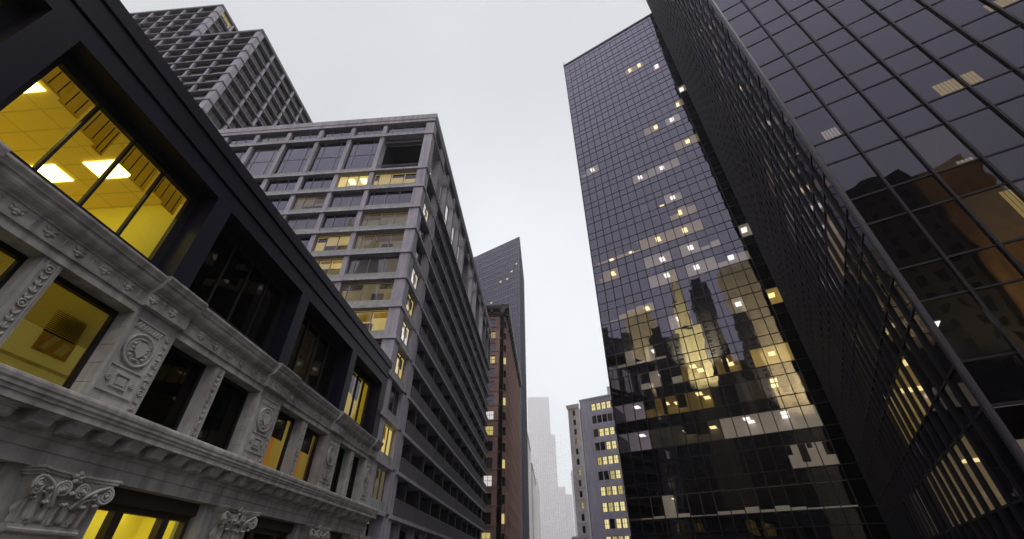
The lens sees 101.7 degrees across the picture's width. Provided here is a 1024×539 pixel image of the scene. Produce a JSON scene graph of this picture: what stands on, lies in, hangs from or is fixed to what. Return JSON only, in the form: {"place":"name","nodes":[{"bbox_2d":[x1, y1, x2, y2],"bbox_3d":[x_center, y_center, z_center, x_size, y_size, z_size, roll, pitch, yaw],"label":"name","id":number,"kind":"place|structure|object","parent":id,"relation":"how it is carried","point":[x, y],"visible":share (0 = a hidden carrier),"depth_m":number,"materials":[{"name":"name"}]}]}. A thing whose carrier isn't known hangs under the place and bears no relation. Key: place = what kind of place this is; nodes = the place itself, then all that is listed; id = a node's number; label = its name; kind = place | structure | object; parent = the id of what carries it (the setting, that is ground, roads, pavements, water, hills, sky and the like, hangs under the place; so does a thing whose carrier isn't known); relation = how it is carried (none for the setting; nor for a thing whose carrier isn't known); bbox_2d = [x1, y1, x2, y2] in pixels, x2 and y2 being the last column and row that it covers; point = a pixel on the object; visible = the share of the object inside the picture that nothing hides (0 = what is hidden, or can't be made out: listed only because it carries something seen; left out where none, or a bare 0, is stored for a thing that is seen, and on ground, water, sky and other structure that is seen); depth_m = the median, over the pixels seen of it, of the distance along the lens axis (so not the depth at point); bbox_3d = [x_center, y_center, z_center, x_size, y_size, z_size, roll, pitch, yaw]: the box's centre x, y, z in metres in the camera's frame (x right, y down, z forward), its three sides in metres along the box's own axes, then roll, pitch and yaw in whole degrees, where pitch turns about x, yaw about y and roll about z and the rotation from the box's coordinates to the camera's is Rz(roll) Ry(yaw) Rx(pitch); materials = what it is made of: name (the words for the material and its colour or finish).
{"place":"outdoors","nodes":[
{"label":"outdoors","id":0,"kind":"place"},
{"bbox_2d":[0,0,392,538],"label":"stone building","id":1,"kind":"structure","parent":0,"point":[222,372],"depth_m":12.48,"materials":[{"name":"grey stone"}]},
{"bbox_2d":[0,0,25,27],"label":"window","id":2,"kind":"structure","parent":1,"relation":"in","point":[10,10],"depth_m":9.43,"materials":[{"name":"glass"}]},
{"bbox_2d":[0,240,27,288],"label":"window","id":3,"kind":"structure","parent":1,"relation":"in","point":[5,249],"depth_m":9.09,"materials":[{"name":"metal"}]},
{"bbox_2d":[31,331,77,361],"bbox_3d":[-13.707,2.236,12.549,0.065,0.750,1.000,-3,-37,4],"label":"wall picture","id":4,"kind":"object","parent":1,"relation":"attached to","point":[53,346],"depth_m":12.45,"materials":[{"name":"yellow paper"}]},
{"bbox_2d":[24,275,118,388],"bbox_3d":[-10.956,1.620,9.803,0.350,2.570,2.013,-3,-37,4],"label":"window","id":5,"kind":"structure","parent":1,"relation":"in","point":[63,325],"depth_m":10.35,"materials":[{"name":"glass"}]},
{"bbox_2d":[0,53,200,265],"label":"window","id":6,"kind":"structure","parent":1,"relation":"in","point":[69,101],"depth_m":11.72,"materials":[{"name":"metal"}]},
{"bbox_2d":[95,487,199,538],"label":"window","id":7,"kind":"structure","parent":1,"relation":"in","point":[125,501],"depth_m":11.86,"materials":[{"name":"brown metal"}]},
{"bbox_2d":[135,345,205,430],"bbox_3d":[-10.556,3.711,12.624,0.130,2.570,2.043,-3,-37,4],"label":"window","id":8,"kind":"structure","parent":1,"relation":"in","point":[165,403],"depth_m":12.93,"materials":[{"name":"glass"}]},
{"bbox_2d":[197,377,248,450],"bbox_3d":[-10.353,5.184,14.612,0.130,2.570,2.043,-3,-37,4],"label":"window","id":9,"kind":"structure","parent":1,"relation":"in","point":[218,428],"depth_m":14.95,"materials":[{"name":"glass"}]},
{"bbox_2d":[189,225,288,350],"bbox_3d":[-10.663,0.811,16.303,0.155,3.190,5.318,-3,-37,4],"label":"window","id":10,"kind":"structure","parent":1,"relation":"in","point":[231,280],"depth_m":16.34,"materials":[{"name":"glass"}]},
{"bbox_2d":[243,516,293,538],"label":"window","id":11,"kind":"structure","parent":1,"relation":"in","point":[266,528],"depth_m":16.85,"materials":[{"name":"black glass"}]},
{"bbox_2d":[262,411,294,470],"bbox_3d":[-10.268,7.315,17.488,0.550,2.570,2.038,-3,-37,4],"label":"window","id":12,"kind":"structure","parent":1,"relation":"in","point":[282,419],"depth_m":18.14,"materials":[{"name":"glass"}]},
{"bbox_2d":[293,427,318,481],"bbox_3d":[-10.065,8.786,19.473,0.550,2.570,2.038,-3,-37,4],"label":"window","id":13,"kind":"structure","parent":1,"relation":"in","point":[309,434],"depth_m":20.16,"materials":[{"name":"glass"}]},
{"bbox_2d":[287,312,341,399],"bbox_3d":[-10.169,4.380,21.119,0.155,3.190,5.348,-3,-37,4],"label":"window","id":14,"kind":"structure","parent":1,"relation":"in","point":[315,357],"depth_m":21.43,"materials":[{"name":"glass"}]},
{"bbox_2d":[329,531,341,538],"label":"window","id":15,"kind":"structure","parent":1,"relation":"in","point":[333,535],"depth_m":21.68,"materials":[{"name":"black glass"}]},
{"bbox_2d":[330,448,344,492],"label":"window","id":16,"kind":"structure","parent":1,"relation":"in","point":[339,461],"depth_m":22.73,"materials":[{"name":"glass"}]},
{"bbox_2d":[346,456,358,498],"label":"window","id":17,"kind":"structure","parent":1,"relation":"in","point":[355,462],"depth_m":24.43,"materials":[{"name":"glass"}]},
{"bbox_2d":[344,365,372,426],"bbox_3d":[-9.754,7.675,25.566,0.235,3.190,4.448,-3,-37,4],"label":"window","id":18,"kind":"structure","parent":1,"relation":"in","point":[356,388],"depth_m":26.42,"materials":[{"name":"metal"}]},
{"bbox_2d":[218,113,491,538],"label":"concrete apartment block","id":19,"kind":"structure","parent":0,"point":[369,210],"depth_m":42.71,"materials":[{"name":"concrete"}]},
{"bbox_2d":[234,150,246,160],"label":"window","id":20,"kind":"structure","parent":19,"relation":"in","point":[240,154],"depth_m":47.34,"materials":[{"name":"glass"}]},
{"bbox_2d":[228,138,253,144],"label":"window","id":21,"kind":"structure","parent":19,"relation":"in","point":[238,141],"depth_m":48.74,"materials":[{"name":"glass"}]},
{"bbox_2d":[245,147,280,174],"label":"window","id":22,"kind":"structure","parent":19,"relation":"in","point":[260,161],"depth_m":46.19,"materials":[{"name":"glass"}]},
{"bbox_2d":[259,136,286,141],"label":"window","id":23,"kind":"structure","parent":19,"relation":"in","point":[279,138],"depth_m":48.49,"materials":[{"name":"glass"}]},
{"bbox_2d":[270,198,289,210],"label":"window","id":24,"kind":"structure","parent":19,"relation":"in","point":[281,203],"depth_m":41.71,"materials":[{"name":"glass"}]},
{"bbox_2d":[265,179,297,191],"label":"window","id":25,"kind":"structure","parent":19,"relation":"in","point":[283,185],"depth_m":43.30,"materials":[{"name":"glass"}]},
{"bbox_2d":[274,145,313,173],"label":"window","id":26,"kind":"structure","parent":19,"relation":"in","point":[294,158],"depth_m":45.80,"materials":[{"name":"glass"}]},
{"bbox_2d":[286,216,318,229],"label":"window","id":27,"kind":"structure","parent":19,"relation":"in","point":[297,223],"depth_m":39.75,"materials":[{"name":"glass"}]},
{"bbox_2d":[299,238,309,247],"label":"window","id":28,"kind":"structure","parent":19,"relation":"in","point":[305,241],"depth_m":38.28,"materials":[{"name":"glass"}]},
{"bbox_2d":[291,134,318,139],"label":"window","id":29,"kind":"structure","parent":19,"relation":"in","point":[307,136],"depth_m":48.22,"materials":[{"name":"glass"}]},
{"bbox_2d":[292,196,325,209],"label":"window","id":30,"kind":"structure","parent":19,"relation":"in","point":[313,201],"depth_m":42.15,"materials":[{"name":"glass"}]},
{"bbox_2d":[300,177,333,189],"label":"window","id":31,"kind":"structure","parent":19,"relation":"in","point":[314,183],"depth_m":43.04,"materials":[{"name":"glass"}]},
{"bbox_2d":[308,142,346,171],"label":"window","id":32,"kind":"structure","parent":19,"relation":"in","point":[328,156],"depth_m":45.53,"materials":[{"name":"glass"}]},
{"bbox_2d":[316,259,342,274],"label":"window","id":33,"kind":"structure","parent":19,"relation":"in","point":[326,265],"depth_m":37.19,"materials":[{"name":"glass"}]},
{"bbox_2d":[313,235,350,250],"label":"window","id":34,"kind":"structure","parent":19,"relation":"in","point":[334,241],"depth_m":38.63,"materials":[{"name":"glass"}]},
{"bbox_2d":[323,131,350,137],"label":"window","id":35,"kind":"structure","parent":19,"relation":"in","point":[334,134],"depth_m":47.98,"materials":[{"name":"glass"}]},
{"bbox_2d":[321,214,356,227],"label":"window","id":36,"kind":"structure","parent":19,"relation":"in","point":[332,221],"depth_m":39.46,"materials":[{"name":"glass"}]},
{"bbox_2d":[329,193,362,206],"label":"window","id":37,"kind":"structure","parent":19,"relation":"in","point":[343,200],"depth_m":41.12,"materials":[{"name":"glass"}]},
{"bbox_2d":[336,175,368,186],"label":"window","id":38,"kind":"structure","parent":19,"relation":"in","point":[358,180],"depth_m":43.61,"materials":[{"name":"glass"}]},
{"bbox_2d":[343,140,379,168],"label":"window","id":39,"kind":"structure","parent":19,"relation":"in","point":[361,154],"depth_m":45.27,"materials":[{"name":"glass"}]},
{"bbox_2d":[341,282,393,300],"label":"window","id":40,"kind":"structure","parent":19,"relation":"in","point":[383,290],"depth_m":35.34,"materials":[{"name":"glass"}]},
{"bbox_2d":[356,129,382,134],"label":"window","id":41,"kind":"structure","parent":19,"relation":"in","point":[375,131],"depth_m":47.72,"materials":[{"name":"glass"}]},
{"bbox_2d":[355,310,387,330],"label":"window","id":42,"kind":"structure","parent":19,"relation":"in","point":[372,320],"depth_m":33.17,"materials":[{"name":"glass"}]},
{"bbox_2d":[346,256,398,273],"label":"window","id":43,"kind":"structure","parent":19,"relation":"in","point":[373,264],"depth_m":35.89,"materials":[{"name":"glass"}]},
{"bbox_2d":[354,232,403,248],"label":"window","id":44,"kind":"structure","parent":19,"relation":"in","point":[384,239],"depth_m":38.15,"materials":[{"name":"glass"}]},
{"bbox_2d":[372,466,386,500],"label":"window","id":45,"kind":"structure","parent":19,"relation":"in","point":[380,478],"depth_m":28.33,"materials":[{"name":"glass"}]},
{"bbox_2d":[360,211,408,225],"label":"window","id":46,"kind":"structure","parent":19,"relation":"in","point":[400,217],"depth_m":39.76,"materials":[{"name":"glass"}]},
{"bbox_2d":[380,424,393,455],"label":"window","id":47,"kind":"structure","parent":19,"relation":"in","point":[387,437],"depth_m":30.00,"materials":[{"name":"glass"}]},
{"bbox_2d":[366,190,412,204],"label":"window","id":48,"kind":"structure","parent":19,"relation":"in","point":[392,197],"depth_m":40.83,"materials":[{"name":"glass"}]},
{"bbox_2d":[387,386,399,416],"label":"window","id":49,"kind":"structure","parent":19,"relation":"in","point":[394,395],"depth_m":31.12,"materials":[{"name":"glass"}]},
{"bbox_2d":[372,172,416,184],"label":"window","id":50,"kind":"structure","parent":19,"relation":"in","point":[406,177],"depth_m":43.28,"materials":[{"name":"glass"}]},
{"bbox_2d":[394,351,404,379],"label":"window","id":51,"kind":"structure","parent":19,"relation":"in","point":[399,365],"depth_m":33.37,"materials":[{"name":"glass"}]},
{"bbox_2d":[400,319,409,345],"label":"window","id":52,"kind":"structure","parent":19,"relation":"in","point":[405,331],"depth_m":35.01,"materials":[{"name":"glass"}]},
{"bbox_2d":[387,126,425,132],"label":"window","id":53,"kind":"structure","parent":19,"relation":"in","point":[417,128],"depth_m":47.43,"materials":[{"name":"glass"}]},
{"bbox_2d":[406,291,413,316],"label":"window","id":54,"kind":"structure","parent":19,"relation":"in","point":[409,303],"depth_m":36.55,"materials":[{"name":"glass"}]},
{"bbox_2d":[411,267,418,290],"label":"window","id":55,"kind":"structure","parent":19,"relation":"in","point":[414,278],"depth_m":38.33,"materials":[{"name":"glass"}]},
{"bbox_2d":[415,243,421,266],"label":"window","id":56,"kind":"structure","parent":19,"relation":"in","point":[418,254],"depth_m":39.46,"materials":[{"name":"glass"}]},
{"bbox_2d":[419,223,425,242],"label":"window","id":57,"kind":"structure","parent":19,"relation":"in","point":[421,230],"depth_m":41.06,"materials":[{"name":"glass"}]},
{"bbox_2d":[423,200,428,223],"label":"window","id":58,"kind":"structure","parent":19,"relation":"in","point":[425,210],"depth_m":43.34,"materials":[{"name":"glass"}]},
{"bbox_2d":[426,183,431,202],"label":"window","id":59,"kind":"structure","parent":19,"relation":"in","point":[428,188],"depth_m":44.48,"materials":[{"name":"glass"}]},
{"bbox_2d":[445,205,448,225],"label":"window","id":60,"kind":"structure","parent":19,"relation":"in","point":[446,213],"depth_m":54.78,"materials":[{"name":"glass"}]},
{"bbox_2d":[120,0,651,535],"label":"sky","id":61,"kind":"structure","parent":0,"point":[492,74],"materials":[{"name":"white"}]},
{"bbox_2d":[480,304,521,538],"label":"brick office building","id":62,"kind":"structure","parent":0,"point":[501,515],"depth_m":109.17,"materials":[{"name":"brown brick"}]},
{"bbox_2d":[481,532,489,538],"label":"window","id":63,"kind":"structure","parent":62,"relation":"in","point":[484,535],"depth_m":89.47,"materials":[{"name":"yellow glass"}]},
{"bbox_2d":[482,512,490,524],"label":"window","id":64,"kind":"structure","parent":62,"relation":"in","point":[486,517],"depth_m":90.94,"materials":[{"name":"black glass"}]},
{"bbox_2d":[483,493,490,504],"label":"window","id":65,"kind":"structure","parent":62,"relation":"in","point":[486,497],"depth_m":93.17,"materials":[{"name":"black glass"}]},
{"bbox_2d":[483,475,491,485],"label":"window","id":66,"kind":"structure","parent":62,"relation":"in","point":[487,479],"depth_m":95.94,"materials":[{"name":"white glass"}]},
{"bbox_2d":[484,458,491,467],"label":"window","id":67,"kind":"structure","parent":62,"relation":"in","point":[487,461],"depth_m":97.65,"materials":[{"name":"black glass"}]},
{"bbox_2d":[485,441,492,450],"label":"window","id":68,"kind":"structure","parent":62,"relation":"in","point":[489,445],"depth_m":99.83,"materials":[{"name":"black glass"}]},
{"bbox_2d":[485,425,492,434],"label":"window","id":69,"kind":"structure","parent":62,"relation":"in","point":[489,430],"depth_m":102.50,"materials":[{"name":"yellow glass"}]},
{"bbox_2d":[486,410,493,418],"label":"window","id":70,"kind":"structure","parent":62,"relation":"in","point":[490,414],"depth_m":104.83,"materials":[{"name":"white glass"}]},
{"bbox_2d":[486,396,493,403],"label":"window","id":71,"kind":"structure","parent":62,"relation":"in","point":[490,400],"depth_m":106.44,"materials":[{"name":"grey glass"}]},
{"bbox_2d":[487,382,493,389],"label":"window","id":72,"kind":"structure","parent":62,"relation":"in","point":[490,385],"depth_m":108.66,"materials":[{"name":"grey glass"}]},
{"bbox_2d":[488,368,494,375],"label":"window","id":73,"kind":"structure","parent":62,"relation":"in","point":[492,370],"depth_m":110.83,"materials":[{"name":"grey glass"}]},
{"bbox_2d":[474,237,529,538],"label":"slanted glass tower","id":74,"kind":"structure","parent":0,"point":[500,273],"depth_m":229.15,"materials":[{"name":"dark grey tinted glass"},{"name":"dark grey metal"}]},
{"bbox_2d":[527,432,532,538],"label":"stone office building","id":75,"kind":"structure","parent":0,"point":[530,497],"depth_m":248.44,"materials":[{"name":"grey stone"}]},
{"bbox_2d":[531,463,537,538],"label":"stone office building","id":76,"kind":"structure","parent":0,"point":[534,510],"depth_m":298.52,"materials":[{"name":"grey stone"}]},
{"bbox_2d":[535,477,540,538],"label":"stone office building","id":77,"kind":"structure","parent":0,"point":[538,514],"depth_m":392.85,"materials":[{"name":"stone"}]},
{"bbox_2d":[527,397,567,538],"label":"stepped tower","id":78,"kind":"structure","parent":0,"point":[553,513],"depth_m":1464.05,"materials":[{"name":"concrete"}]},
{"bbox_2d":[565,494,574,538],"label":"hazy slab tower","id":79,"kind":"structure","parent":0,"point":[570,517],"depth_m":1186.52,"materials":[{"name":"concrete"}]},
{"bbox_2d":[571,471,577,535],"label":"hazy slab tower","id":80,"kind":"structure","parent":0,"point":[574,508],"depth_m":862.37,"materials":[{"name":"grey concrete"}]},
{"bbox_2d":[579,386,630,538],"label":"slate office building","id":81,"kind":"structure","parent":0,"point":[608,507],"depth_m":115.25,"materials":[{"name":"concrete"}]},
{"bbox_2d":[604,519,608,528],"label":"window","id":82,"kind":"structure","parent":81,"relation":"in","point":[606,524],"depth_m":108.68,"materials":[{"name":"glass"}]},
{"bbox_2d":[604,471,608,479],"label":"window","id":83,"kind":"structure","parent":81,"relation":"in","point":[606,475],"depth_m":114.27,"materials":[{"name":"glass"}]},
{"bbox_2d":[607,502,612,511],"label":"window","id":84,"kind":"structure","parent":81,"relation":"in","point":[610,508],"depth_m":110.21,"materials":[{"name":"glass"}]},
{"bbox_2d":[609,519,614,528],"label":"window","id":85,"kind":"structure","parent":81,"relation":"in","point":[612,523],"depth_m":107.48,"materials":[{"name":"glass"}]},
{"bbox_2d":[611,486,616,494],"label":"window","id":86,"kind":"structure","parent":81,"relation":"in","point":[614,490],"depth_m":111.75,"materials":[{"name":"glass"}]},
{"bbox_2d":[613,502,618,510],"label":"window","id":87,"kind":"structure","parent":81,"relation":"in","point":[616,503],"depth_m":109.48,"materials":[{"name":"glass"}]},
{"bbox_2d":[615,518,620,528],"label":"window","id":88,"kind":"structure","parent":81,"relation":"in","point":[618,524],"depth_m":107.21,"materials":[{"name":"glass"}]},
{"bbox_2d":[619,501,624,510],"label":"window","id":89,"kind":"structure","parent":81,"relation":"in","point":[621,503],"depth_m":108.92,"materials":[{"name":"glass"}]},
{"bbox_2d":[621,518,627,527],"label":"window","id":90,"kind":"structure","parent":81,"relation":"in","point":[624,524],"depth_m":106.61,"materials":[{"name":"glass"}]},
{"label":"ground","id":91,"kind":"structure","parent":0,"visible":0},
{"bbox_2d":[130,4,238,38],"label":"concrete tower","id":92,"kind":"structure","parent":91,"relation":"on","point":[198,20],"depth_m":96.13,"materials":[{"name":"concrete"}]},
{"bbox_2d":[136,9,214,38],"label":"window","id":93,"kind":"structure","parent":92,"relation":"in","point":[194,22],"depth_m":95.52,"materials":[{"name":"black glass"}]},
{"bbox_2d":[209,24,217,32],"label":"window","id":94,"kind":"structure","parent":92,"relation":"in","point":[212,28],"depth_m":95.32,"materials":[{"name":"glass"}]},
{"bbox_2d":[214,18,225,32],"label":"window","id":95,"kind":"structure","parent":92,"relation":"in","point":[218,23],"depth_m":97.72,"materials":[{"name":"glass"}]},
{"bbox_2d":[222,13,231,28],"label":"window","id":96,"kind":"structure","parent":92,"relation":"in","point":[224,16],"depth_m":100.39,"materials":[{"name":"glass"}]},
{"bbox_2d":[149,29,312,129],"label":"concrete tower","id":97,"kind":"structure","parent":91,"relation":"on","point":[234,79],"depth_m":81.50,"materials":[{"name":"concrete"}]},
{"bbox_2d":[207,107,223,129],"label":"window","id":98,"kind":"structure","parent":97,"relation":"in","point":[212,114],"depth_m":71.62,"materials":[{"name":"glass"}]},
{"bbox_2d":[214,98,230,120],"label":"window","id":99,"kind":"structure","parent":97,"relation":"in","point":[218,104],"depth_m":73.30,"materials":[{"name":"glass"}]},
{"bbox_2d":[221,90,235,111],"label":"window","id":100,"kind":"structure","parent":97,"relation":"in","point":[225,96],"depth_m":74.92,"materials":[{"name":"glass"}]},
{"bbox_2d":[153,34,308,126],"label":"window","id":101,"kind":"structure","parent":97,"relation":"in","point":[253,56],"depth_m":84.23,"materials":[{"name":"black glass"}]},
{"bbox_2d":[229,120,238,128],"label":"window","id":102,"kind":"structure","parent":97,"relation":"in","point":[233,125],"depth_m":75.84,"materials":[{"name":"glass"}]},
{"bbox_2d":[227,82,241,102],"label":"window","id":103,"kind":"structure","parent":97,"relation":"in","point":[231,87],"depth_m":76.54,"materials":[{"name":"glass"}]},
{"bbox_2d":[234,74,247,94],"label":"window","id":104,"kind":"structure","parent":97,"relation":"in","point":[237,79],"depth_m":78.21,"materials":[{"name":"glass"}]},
{"bbox_2d":[235,111,248,127],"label":"window","id":105,"kind":"structure","parent":97,"relation":"in","point":[243,122],"depth_m":78.03,"materials":[{"name":"glass"}]},
{"bbox_2d":[239,66,252,86],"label":"window","id":106,"kind":"structure","parent":97,"relation":"in","point":[242,70],"depth_m":79.91,"materials":[{"name":"glass"}]},
{"bbox_2d":[241,102,254,122],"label":"window","id":107,"kind":"structure","parent":97,"relation":"in","point":[245,108],"depth_m":79.81,"materials":[{"name":"glass"}]},
{"bbox_2d":[245,59,257,78],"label":"window","id":108,"kind":"structure","parent":97,"relation":"in","point":[248,63],"depth_m":81.51,"materials":[{"name":"glass"}]},
{"bbox_2d":[247,95,259,113],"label":"window","id":109,"kind":"structure","parent":97,"relation":"in","point":[250,99],"depth_m":81.55,"materials":[{"name":"glass"}]},
{"bbox_2d":[566,403,592,538],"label":"pale narrow building","id":110,"kind":"structure","parent":91,"relation":"on","point":[583,519],"depth_m":117.00,"materials":[{"name":"concrete"}]},
{"bbox_2d":[563,13,891,538],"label":"glass tower","id":111,"kind":"structure","parent":91,"relation":"on","point":[727,425],"depth_m":60.38,"materials":[{"name":"black glass"}]},
{"bbox_2d":[646,0,1023,538],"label":"glass office block","id":112,"kind":"structure","parent":91,"relation":"on","point":[870,154],"depth_m":20.29,"materials":[{"name":"grey glass"}]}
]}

